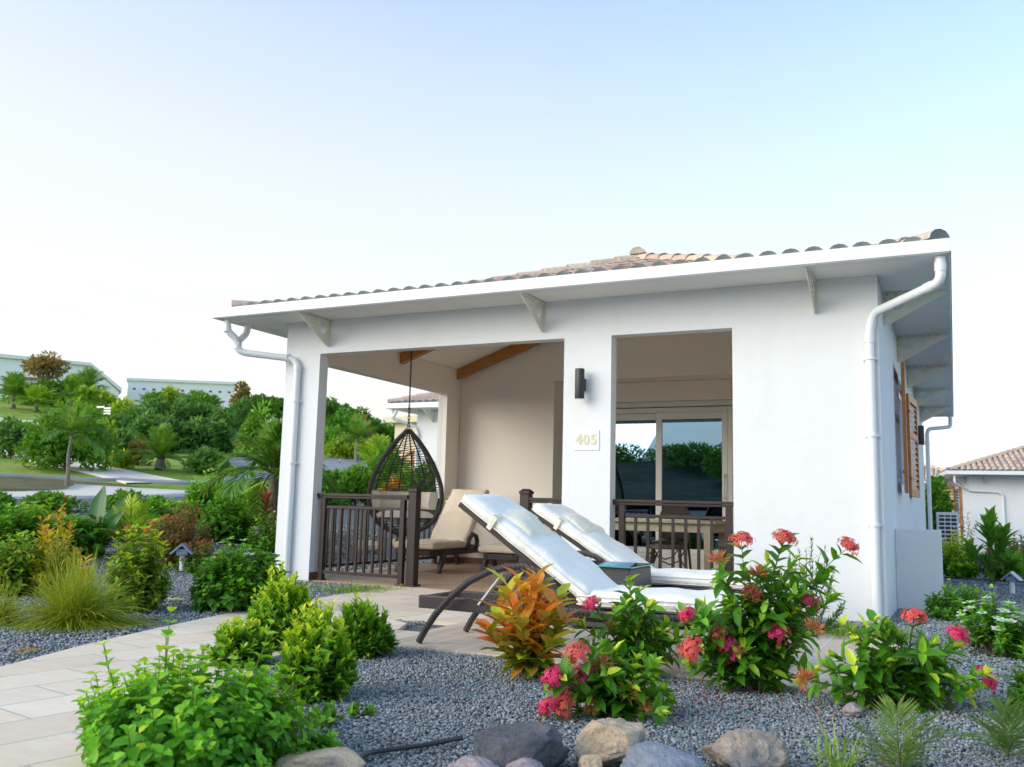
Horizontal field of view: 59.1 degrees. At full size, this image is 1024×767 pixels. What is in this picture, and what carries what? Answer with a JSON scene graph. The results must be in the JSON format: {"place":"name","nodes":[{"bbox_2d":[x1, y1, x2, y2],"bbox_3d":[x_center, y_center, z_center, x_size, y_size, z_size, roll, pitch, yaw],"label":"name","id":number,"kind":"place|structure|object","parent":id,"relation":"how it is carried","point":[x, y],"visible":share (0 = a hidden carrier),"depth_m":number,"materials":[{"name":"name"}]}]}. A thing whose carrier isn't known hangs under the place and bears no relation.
{"place":"outdoors","nodes":[
{"label":"outdoors","id":0,"kind":"place"},
{"bbox_2d":[0,476,138,490],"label":"road","id":1,"kind":"structure","parent":0,"point":[21,484],"depth_m":22.41,"materials":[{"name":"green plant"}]},
{"bbox_2d":[41,402,109,484],"bbox_3d":[-11.010,1.470,22.393,1.861,2.129,1.669,-5,-10,39],"label":"slim palm","id":2,"kind":"object","parent":1,"relation":"on","point":[73,414],"visible":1,"depth_m":22.41,"materials":[{"name":"plant"}]},
{"bbox_2d":[1,450,176,483],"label":"path","id":3,"kind":"structure","parent":0,"point":[116,473],"depth_m":26.34,"materials":[{"name":"concrete"}]},
{"bbox_2d":[3,484,188,499],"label":"path","id":4,"kind":"structure","parent":0,"point":[81,491],"depth_m":20.92,"materials":[{"name":"concrete"}]},
{"bbox_2d":[0,398,365,492],"bbox_3d":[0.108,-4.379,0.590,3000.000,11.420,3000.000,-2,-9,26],"label":"lawn","id":5,"kind":"structure","parent":0,"point":[26,412],"depth_m":27.79,"materials":[{"name":"green plant"}]},
{"bbox_2d":[0,412,29,457],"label":"hillside shrub","id":6,"kind":"object","parent":5,"relation":"on","point":[11,435],"visible":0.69,"depth_m":29.42,"materials":[{"name":"green plant"}]},
{"bbox_2d":[0,370,32,408],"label":"hillside palm","id":7,"kind":"object","parent":5,"relation":"on","point":[13,384],"visible":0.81,"depth_m":59.61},
{"bbox_2d":[11,384,60,411],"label":"hillside palm","id":8,"kind":"object","parent":5,"relation":"on","point":[36,397],"visible":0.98,"depth_m":58.32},
{"bbox_2d":[0,473,116,480],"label":"kerb","id":9,"kind":"structure","parent":5,"relation":"on","point":[55,477],"depth_m":24.01,"materials":[{"name":"grey concrete"}]},
{"bbox_2d":[12,395,125,470],"bbox_3d":[-13.114,1.585,26.591,2.852,2.453,2.928,-2,-9,26],"label":"dense tree","id":10,"kind":"object","parent":5,"relation":"on","point":[53,451],"visible":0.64,"depth_m":26.10,"materials":[{"name":"green plant"}]},
{"bbox_2d":[52,372,91,406],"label":"hillside palm","id":11,"kind":"object","parent":5,"relation":"on","point":[72,382],"visible":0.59,"depth_m":62.99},
{"bbox_2d":[70,384,103,413],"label":"hillside palm","id":12,"kind":"object","parent":5,"relation":"on","point":[89,396],"visible":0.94,"depth_m":56.22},
{"bbox_2d":[124,409,163,451],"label":"hillside bush","id":13,"kind":"object","parent":5,"relation":"on","point":[143,423],"visible":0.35,"depth_m":37.64,"materials":[{"name":"green plant"}]},
{"bbox_2d":[137,395,175,418],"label":"hillside bush","id":14,"kind":"object","parent":5,"relation":"on","point":[160,401],"visible":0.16,"depth_m":46.43,"materials":[{"name":"green plant"}]},
{"bbox_2d":[117,422,196,470],"bbox_3d":[-11.236,2.064,28.715,2.519,1.801,2.547,-2,-9,26],"label":"date palm","id":15,"kind":"object","parent":5,"relation":"on","point":[160,445],"visible":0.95,"depth_m":28.67,"materials":[{"name":"plant"}]},
{"bbox_2d":[152,413,192,452],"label":"hillside bush","id":16,"kind":"object","parent":5,"relation":"on","point":[168,419],"visible":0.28,"depth_m":38.97,"materials":[{"name":"green plant"}]},
{"bbox_2d":[158,396,205,422],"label":"hillside bush","id":17,"kind":"object","parent":5,"relation":"on","point":[180,406],"visible":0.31,"depth_m":46.43,"materials":[{"name":"green plant"}]},
{"bbox_2d":[171,415,222,452],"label":"hillside bush","id":18,"kind":"object","parent":5,"relation":"on","point":[202,432],"visible":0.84,"depth_m":39.31,"materials":[{"name":"green plant"}]},
{"bbox_2d":[181,445,231,474],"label":"hillside shrub","id":19,"kind":"object","parent":5,"relation":"on","point":[204,452],"visible":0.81,"depth_m":28.13,"materials":[{"name":"green plant"}]},
{"bbox_2d":[209,418,236,452],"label":"hillside bush","id":20,"kind":"object","parent":5,"relation":"on","point":[220,425],"visible":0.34,"depth_m":40.69,"materials":[{"name":"green plant"}]},
{"bbox_2d":[208,404,242,444],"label":"hillside bush","id":21,"kind":"object","parent":5,"relation":"on","point":[231,420],"visible":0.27,"depth_m":45.60,"materials":[{"name":"green plant"}]},
{"bbox_2d":[228,395,258,434],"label":"hillside shrub","id":22,"kind":"object","parent":5,"relation":"on","point":[242,408],"visible":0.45,"depth_m":49.69,"materials":[{"name":"green plant"}]},
{"bbox_2d":[231,399,275,455],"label":"hillside shrub","id":23,"kind":"object","parent":5,"relation":"on","point":[253,423],"visible":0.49,"depth_m":38.27,"materials":[{"name":"green plant"}]},
{"bbox_2d":[325,406,364,437],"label":"garden shrub","id":24,"kind":"object","parent":5,"relation":"on","point":[336,418],"visible":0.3,"depth_m":54.97,"materials":[{"name":"green plant"}]},
{"bbox_2d":[323,432,368,459],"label":"garden shrub","id":25,"kind":"object","parent":5,"relation":"on","point":[341,449],"visible":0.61,"depth_m":40.98,"materials":[{"name":"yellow plant"}]},
{"bbox_2d":[336,413,377,461],"bbox_3d":[-6.682,2.349,39.430,2.114,2.193,2.114,3,-8,-8],"label":"verge palm","id":26,"kind":"object","parent":5,"relation":"on","point":[357,430],"visible":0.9,"depth_m":39.35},
{"bbox_2d":[355,433,413,484],"bbox_3d":[-3.639,2.289,25.378,1.757,1.771,1.910,4,-8,-16],"label":"verge palm","id":27,"kind":"object","parent":5,"relation":"on","point":[374,444],"visible":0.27,"depth_m":25.04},
{"bbox_2d":[0,586,492,766],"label":"garden path","id":28,"kind":"structure","parent":0,"point":[39,719],"depth_m":4.47,"materials":[{"name":"beige stone"}]},
{"bbox_2d":[225,457,366,480],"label":"driveway","id":29,"kind":"structure","parent":0,"point":[331,463],"depth_m":35.29,"materials":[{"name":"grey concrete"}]},
{"bbox_2d":[311,563,515,591],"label":"terrace floor","id":30,"kind":"structure","parent":0,"point":[452,576],"depth_m":10.47,"materials":[{"name":"beige tile"}]},
{"bbox_2d":[316,493,408,585],"bbox_3d":[-1.643,1.680,9.813,1.190,0.949,0.080,-2,-9,26],"label":"railing","id":31,"kind":"object","parent":30,"relation":"on","point":[322,571],"visible":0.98,"depth_m":9.80,"materials":[{"name":"wood"}]},
{"bbox_2d":[318,496,438,566],"bbox_3d":[-1.774,1.950,11.845,0.080,0.949,3.140,-2,-9,26],"label":"railing","id":32,"kind":"object","parent":30,"relation":"on","point":[434,560],"visible":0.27,"depth_m":11.54,"materials":[{"name":"wood"}]},
{"bbox_2d":[402,487,421,586],"bbox_3d":[-1.045,1.618,9.567,0.140,1.034,0.140,-2,-9,26],"label":"newel post","id":33,"kind":"object","parent":30,"relation":"on","point":[413,537],"visible":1,"depth_m":9.53,"materials":[{"name":"wood"}]},
{"bbox_2d":[394,489,497,573],"bbox_3d":[-0.815,1.969,12.302,0.647,1.079,2.095,-2,-8,23],"label":"sun lounger","id":34,"kind":"object","parent":30,"relation":"on","point":[452,533],"visible":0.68,"depth_m":12.26,"materials":[{"name":"fabric"}]},
{"bbox_2d":[478,524,560,571],"bbox_3d":[0.309,2.054,11.774,0.647,0.824,2.095,-2,-9,26],"label":"sun lounger","id":35,"kind":"object","parent":30,"relation":"on","point":[498,551],"visible":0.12,"depth_m":10.89,"materials":[{"name":"fabric"}]},
{"bbox_2d":[615,518,725,571],"bbox_3d":[1.655,1.951,10.474,1.600,0.749,0.840,-2,-9,26],"label":"dining table","id":36,"kind":"object","parent":30,"relation":"on","point":[719,528],"visible":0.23,"depth_m":10.07,"materials":[{"name":"brown wood"}]},
{"bbox_2d":[650,503,691,568],"bbox_3d":[1.974,1.956,11.248,0.452,0.968,0.508,-2,-9,26],"label":"cane chair","id":37,"kind":"object","parent":30,"relation":"on","point":[675,510],"visible":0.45,"depth_m":11.41,"materials":[{"name":"brown wicker"}]},
{"bbox_2d":[613,499,733,570],"bbox_3d":[1.479,1.552,8.299,1.158,0.949,0.080,-2,-9,26],"label":"railing","id":38,"kind":"object","parent":30,"relation":"on","point":[727,518],"visible":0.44,"depth_m":8.29,"materials":[{"name":"wood"}]},
{"bbox_2d":[0,494,1023,766],"bbox_3d":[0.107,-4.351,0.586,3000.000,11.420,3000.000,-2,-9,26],"label":"ground","id":39,"kind":"structure","parent":0,"point":[420,626],"depth_m":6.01,"materials":[{"name":"gravel"}]},
{"bbox_2d":[0,573,44,625],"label":"needle bush","id":40,"kind":"object","parent":39,"relation":"on","point":[4,604],"visible":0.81,"depth_m":6.14,"materials":[{"name":"green plant"}]},
{"bbox_2d":[0,530,45,598],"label":"yellow leaved shrub","id":41,"kind":"object","parent":39,"relation":"on","point":[14,568],"visible":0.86,"depth_m":7.40,"materials":[{"name":"green plant"}]},
{"bbox_2d":[0,501,56,560],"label":"green shrub","id":42,"kind":"object","parent":39,"relation":"on","point":[23,518],"visible":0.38,"depth_m":9.76,"materials":[{"name":"green plant"}]},
{"bbox_2d":[18,349,71,384],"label":"flat topped tree","id":43,"kind":"object","parent":39,"relation":"on","point":[43,365],"visible":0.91,"depth_m":67.50,"materials":[{"name":"brown plant"}]},
{"bbox_2d":[26,495,81,596],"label":"orange tipped shrub","id":44,"kind":"object","parent":39,"relation":"on","point":[45,539],"visible":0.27,"depth_m":7.55,"materials":[{"name":"yellow plant"}]},
{"bbox_2d":[20,489,89,513],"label":"path bush","id":45,"kind":"object","parent":39,"relation":"on","point":[57,500],"visible":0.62,"depth_m":15.30,"materials":[{"name":"green plant"}]},
{"bbox_2d":[38,530,78,600],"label":"grassy shrub","id":46,"kind":"object","parent":39,"relation":"on","point":[63,564],"visible":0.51,"depth_m":7.19,"materials":[{"name":"green plant"}]},
{"bbox_2d":[0,354,121,403],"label":"gabled building","id":47,"kind":"structure","parent":39,"relation":"on","point":[9,363],"depth_m":76.72,"materials":[{"name":"white metal"}]},
{"bbox_2d":[48,510,111,560],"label":"green shrub","id":48,"kind":"object","parent":39,"relation":"on","point":[85,538],"visible":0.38,"depth_m":10.32,"materials":[{"name":"green plant"}]},
{"bbox_2d":[0,541,181,635],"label":"needle bush","id":49,"kind":"object","parent":39,"relation":"on","point":[72,607],"visible":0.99,"depth_m":6.07,"materials":[{"name":"green plant"}]},
{"bbox_2d":[80,485,131,546],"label":"broad leaved plant","id":50,"kind":"object","parent":39,"relation":"on","point":[96,513],"visible":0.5,"depth_m":10.77,"materials":[{"name":"green plant"}]},
{"bbox_2d":[92,493,170,543],"bbox_3d":[-4.539,1.618,10.734,0.920,0.652,0.933,7,-9,-35],"label":"young palm","id":51,"kind":"object","parent":39,"relation":"on","point":[133,512],"visible":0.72,"depth_m":10.66,"materials":[{"name":"plant"}]},
{"bbox_2d":[101,519,174,612],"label":"yellow leaved shrub","id":52,"kind":"object","parent":39,"relation":"on","point":[136,565],"visible":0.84,"depth_m":6.84,"materials":[{"name":"green plant"}]},
{"bbox_2d":[131,495,177,527],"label":"border shrub","id":53,"kind":"object","parent":39,"relation":"on","point":[153,510],"visible":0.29,"depth_m":13.55,"materials":[{"name":"green plant"}]},
{"bbox_2d":[147,500,216,566],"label":"bronze shrub","id":54,"kind":"object","parent":39,"relation":"on","point":[176,541],"visible":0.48,"depth_m":10.65,"materials":[{"name":"brown plant"}]},
{"bbox_2d":[126,378,237,408],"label":"flat roofed building","id":55,"kind":"structure","parent":39,"relation":"on","point":[222,390],"depth_m":83.02,"materials":[{"name":"white metal"}]},
{"bbox_2d":[171,539,219,573],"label":"shrub","id":56,"kind":"object","parent":39,"relation":"on","point":[193,561],"visible":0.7,"depth_m":10.30,"materials":[{"name":"green plant"}]},
{"bbox_2d":[182,467,225,520],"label":"green shrub","id":57,"kind":"object","parent":39,"relation":"on","point":[191,497],"visible":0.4,"depth_m":15.28,"materials":[{"name":"green plant"}]},
{"bbox_2d":[71,597,338,766],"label":"jasmine bush","id":58,"kind":"object","parent":39,"relation":"on","point":[146,721],"visible":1,"depth_m":2.80,"materials":[{"name":"green plant"}]},
{"bbox_2d":[196,489,252,543],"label":"green shrub","id":59,"kind":"object","parent":39,"relation":"on","point":[222,519],"visible":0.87,"depth_m":12.60,"materials":[{"name":"green plant"}]},
{"bbox_2d":[187,536,291,612],"bbox_3d":[-2.201,1.534,7.205,0.738,0.622,0.758,-2,-9,26],"label":"ground shrub","id":60,"kind":"object","parent":39,"relation":"on","point":[226,582],"visible":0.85,"depth_m":7.02,"materials":[{"name":"green plant"}]},
{"bbox_2d":[205,615,277,668],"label":"clipped shrub","id":61,"kind":"object","parent":39,"relation":"on","point":[240,640],"visible":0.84,"depth_m":4.76,"materials":[{"name":"green plant"}]},
{"bbox_2d":[245,510,276,553],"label":"green shrub","id":62,"kind":"object","parent":39,"relation":"on","point":[267,545],"visible":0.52,"depth_m":12.25,"materials":[{"name":"green plant"}]},
{"bbox_2d":[197,417,344,533],"bbox_3d":[-3.583,1.390,13.316,2.144,1.829,2.033,-2,-9,26],"label":"coconut palm","id":63,"kind":"object","parent":39,"relation":"on","point":[269,439],"visible":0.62,"depth_m":13.19,"materials":[{"name":"plant"}]},
{"bbox_2d":[243,561,323,650],"bbox_3d":[-1.358,1.349,5.435,0.531,0.554,0.501,-2,-9,26],"label":"clipped shrub","id":64,"kind":"object","parent":39,"relation":"on","point":[280,602],"visible":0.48,"depth_m":5.33,"materials":[{"name":"green plant"}]},
{"bbox_2d":[272,598,361,705],"bbox_3d":[-0.882,1.209,4.085,0.420,0.468,0.420,-2,-9,26],"label":"clipped shrub","id":65,"kind":"object","parent":39,"relation":"on","point":[335,677],"visible":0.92,"depth_m":4.00,"materials":[{"name":"green plant"}]},
{"bbox_2d":[274,747,365,766],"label":"rock","id":66,"kind":"object","parent":39,"relation":"on","point":[338,757],"visible":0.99,"depth_m":2.81,"materials":[{"name":"beige stone"}]},
{"bbox_2d":[308,700,344,732],"bbox_3d":[-0.752,1.321,3.582,0.141,0.134,0.206,0,-8,8],"label":"sprout","id":67,"kind":"object","parent":39,"relation":"on","point":[327,715],"visible":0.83,"depth_m":3.53,"materials":[{"name":"green plant"}]},
{"bbox_2d":[331,462,377,505],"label":"garden shrub","id":68,"kind":"object","parent":39,"relation":"on","point":[356,481],"visible":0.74,"depth_m":19.95,"materials":[{"name":"green plant"}]},
{"bbox_2d":[337,593,400,659],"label":"clipped shrub","id":69,"kind":"object","parent":39,"relation":"on","point":[369,631],"visible":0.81,"depth_m":5.13,"materials":[{"name":"green plant"}]},
{"bbox_2d":[365,441,409,489],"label":"garden shrub","id":70,"kind":"object","parent":39,"relation":"on","point":[375,458],"visible":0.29,"depth_m":22.42,"materials":[{"name":"green plant"}]},
{"bbox_2d":[384,416,416,480],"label":"cream building","id":71,"kind":"structure","parent":39,"relation":"on","point":[400,428],"depth_m":30.52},
{"bbox_2d":[359,735,462,758],"bbox_3d":[-0.408,1.278,3.131,0.132,0.018,0.619,-4,-9,35],"label":"irrigation hose","id":72,"kind":"object","parent":39,"relation":"on","point":[407,747],"visible":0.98,"depth_m":3.19,"materials":[{"name":"plastic"}]},
{"bbox_2d":[385,392,438,471],"bbox_3d":[2.702,2.070,24.462,7.336,4.840,11.136,-2,-9,26],"label":"neighbouring bungalow","id":73,"kind":"object","parent":39,"relation":"on","point":[423,407],"visible":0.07,"depth_m":21.23,"materials":[{"name":"white paint"}]},
{"bbox_2d":[402,458,435,518],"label":"garden shrub","id":74,"kind":"object","parent":39,"relation":"on","point":[427,476],"visible":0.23,"depth_m":19.55,"materials":[{"name":"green plant"}]},
{"bbox_2d":[447,754,498,766],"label":"rock","id":75,"kind":"object","parent":39,"relation":"on","point":[468,760],"visible":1,"depth_m":2.82,"materials":[{"name":"stone"}]},
{"bbox_2d":[472,721,569,766],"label":"rock","id":76,"kind":"object","parent":39,"relation":"on","point":[502,745],"visible":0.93,"depth_m":2.92,"materials":[{"name":"stone"}]},
{"bbox_2d":[468,563,582,679],"bbox_3d":[0.099,1.220,4.681,0.605,0.586,0.637,-2,-9,26],"label":"croton","id":77,"kind":"object","parent":39,"relation":"on","point":[534,641],"visible":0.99,"depth_m":4.60,"materials":[{"name":"orange plant"}]},
{"bbox_2d":[212,229,953,622],"bbox_3d":[2.803,0.953,14.263,7.559,4.795,13.038,-2,-9,26],"label":"bungalow","id":78,"kind":"object","parent":39,"relation":"on","point":[808,391],"visible":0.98,"depth_m":9.03,"materials":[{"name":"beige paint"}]},
{"bbox_2d":[367,351,443,535],"bbox_3d":[-1.277,0.466,10.827,0.919,2.670,0.448,4,-8,-18],"label":"hanging chair","id":79,"kind":"object","parent":78,"relation":"hanging from","point":[429,500],"visible":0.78,"depth_m":10.68,"materials":[{"name":"wicker"}]},
{"bbox_2d":[573,430,598,449],"bbox_3d":[0.715,0.545,8.696,0.264,0.194,0.012,-2,-9,26],"label":"house number sign","id":80,"kind":"object","parent":78,"relation":"attached to","point":[586,439],"visible":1,"depth_m":8.69,"materials":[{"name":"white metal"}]},
{"bbox_2d":[615,400,733,558],"bbox_3d":[1.924,1.358,12.927,2.462,2.190,0.194,-2,-9,26],"label":"sliding door","id":81,"kind":"structure","parent":78,"relation":"in","point":[673,450],"depth_m":12.79,"materials":[{"name":"clear glass"}]},
{"bbox_2d":[537,638,677,729],"bbox_3d":[0.420,1.289,3.810,0.636,0.417,0.383,2,-8,-3],"label":"ixora bush","id":82,"kind":"object","parent":39,"relation":"on","point":[615,686],"visible":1,"depth_m":3.76,"materials":[{"name":"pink plant"}]},
{"bbox_2d":[575,717,646,766],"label":"rock","id":83,"kind":"object","parent":39,"relation":"on","point":[610,741],"visible":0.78,"depth_m":3.03,"materials":[{"name":"beige stone"}]},
{"bbox_2d":[568,574,696,672],"bbox_3d":[0.630,1.277,4.744,0.688,0.546,0.362,1,-8,3],"label":"ixora bush","id":84,"kind":"object","parent":39,"relation":"on","point":[636,633],"visible":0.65,"depth_m":4.71,"materials":[{"name":"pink plant"}]},
{"bbox_2d":[395,616,900,696],"bbox_3d":[0.932,1.717,5.976,2.940,0.030,2.200,-2,-9,26],"label":"paved pad","id":85,"kind":"object","parent":39,"relation":"on","point":[455,638],"visible":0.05,"depth_m":5.66,"materials":[{"name":"beige stone"}]},
{"bbox_2d":[416,494,747,675],"bbox_3d":[0.451,1.160,5.518,2.095,0.942,0.650,-2,-9,26],"label":"sun lounger","id":86,"kind":"object","parent":85,"relation":"on","point":[533,542],"visible":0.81,"depth_m":5.50,"materials":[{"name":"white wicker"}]},
{"bbox_2d":[565,560,654,627],"bbox_3d":[0.711,1.552,6.681,0.553,0.434,0.553,-2,-9,26],"label":"side table","id":87,"kind":"object","parent":85,"relation":"on","point":[617,573],"visible":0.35,"depth_m":6.48,"materials":[{"name":"grey wicker"}]},
{"bbox_2d":[502,503,764,593],"bbox_3d":[0.962,1.436,7.306,2.095,0.902,0.650,-2,-9,26],"label":"sun lounger","id":88,"kind":"object","parent":85,"relation":"on","point":[588,538],"visible":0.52,"depth_m":7.24,"materials":[{"name":"fabric"}]},
{"bbox_2d":[770,534,847,637],"bbox_3d":[2.085,1.438,6.408,0.569,0.731,0.492,-2,-9,26],"label":"wispy shrub","id":89,"kind":"object","parent":85,"relation":"on","point":[829,622],"visible":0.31,"depth_m":6.32,"materials":[{"name":"green plant"}]},
{"bbox_2d":[620,741,705,766],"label":"rock","id":90,"kind":"object","parent":39,"relation":"on","point":[649,754],"visible":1,"depth_m":2.89,"materials":[{"name":"grey stone"}]},
{"bbox_2d":[701,728,790,766],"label":"rock","id":91,"kind":"object","parent":39,"relation":"on","point":[746,747],"visible":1,"depth_m":3.03,"materials":[{"name":"brown stone"}]},
{"bbox_2d":[676,528,862,694],"bbox_3d":[1.236,1.170,4.489,0.924,0.898,0.445,2,-8,-7],"label":"ixora bush","id":92,"kind":"object","parent":39,"relation":"on","point":[737,656],"visible":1,"depth_m":4.42,"materials":[{"name":"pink plant"}]},
{"bbox_2d":[795,717,883,766],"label":"grass tuft","id":93,"kind":"object","parent":39,"relation":"on","point":[834,763],"visible":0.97,"depth_m":3.07,"materials":[{"name":"plant"}]},
{"bbox_2d":[791,607,998,714],"bbox_3d":[1.739,1.305,4.139,0.987,0.560,0.394,1,-8,0],"label":"ixora bush","id":94,"kind":"object","parent":39,"relation":"on","point":[886,669],"visible":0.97,"depth_m":4.11,"materials":[{"name":"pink plant"}]},
{"bbox_2d":[835,694,961,766],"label":"palm","id":95,"kind":"object","parent":39,"relation":"on","point":[907,744],"visible":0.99,"depth_m":3.02,"materials":[{"name":"plant"}]},
{"bbox_2d":[895,529,943,609],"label":"wall","id":96,"kind":"structure","parent":39,"relation":"on","point":[919,567],"depth_m":8.58,"materials":[{"name":"paint"}]},
{"bbox_2d":[925,472,957,529],"bbox_3d":[13.279,4.085,28.259,1.306,2.662,1.298,7,-10,-36],"label":"tree","id":97,"kind":"object","parent":39,"relation":"on","point":[941,499],"visible":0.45,"depth_m":28.09,"materials":[{"name":"green plant"}]},
{"bbox_2d":[936,512,959,561],"bbox_3d":[9.185,3.297,19.013,0.420,1.160,0.370,-2,-9,26],"label":"air conditioner","id":98,"kind":"object","parent":39,"relation":"on","point":[946,522],"visible":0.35,"depth_m":18.89,"materials":[{"name":"white metal"}]},
{"bbox_2d":[923,578,987,621],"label":"shrub","id":99,"kind":"object","parent":39,"relation":"on","point":[943,608],"visible":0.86,"depth_m":7.70,"materials":[{"name":"green plant"}]},
{"bbox_2d":[942,526,982,578],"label":"shrub","id":100,"kind":"object","parent":39,"relation":"on","point":[954,566],"visible":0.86,"depth_m":14.96,"materials":[{"name":"green plant"}]},
{"bbox_2d":[925,445,1023,553],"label":"neighbouring bungalow","id":101,"kind":"object","parent":39,"relation":"on","point":[980,485],"visible":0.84,"depth_m":30.37,"materials":[{"name":"white paint"}]},
{"bbox_2d":[951,584,1023,660],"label":"white flowered shrub","id":102,"kind":"object","parent":39,"relation":"on","point":[1001,635],"visible":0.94,"depth_m":5.74,"materials":[{"name":"green plant"}]},
{"bbox_2d":[955,694,1023,755],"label":"palm","id":103,"kind":"object","parent":39,"relation":"on","point":[1008,741],"visible":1,"depth_m":3.27,"materials":[{"name":"plant"}]},
{"bbox_2d":[960,505,1023,583],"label":"frangipani","id":104,"kind":"object","parent":39,"relation":"on","point":[992,533],"visible":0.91,"depth_m":13.27,"materials":[{"name":"green plant"}]},
{"bbox_2d":[995,645,1023,710],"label":"edge shrub","id":105,"kind":"object","parent":39,"relation":"on","point":[1018,676],"visible":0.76,"depth_m":4.17,"materials":[{"name":"green plant"}]},
{"bbox_2d":[0,0,1023,468],"label":"sky","id":106,"kind":"structure","parent":0,"point":[165,164],"materials":[{"name":"blue"}]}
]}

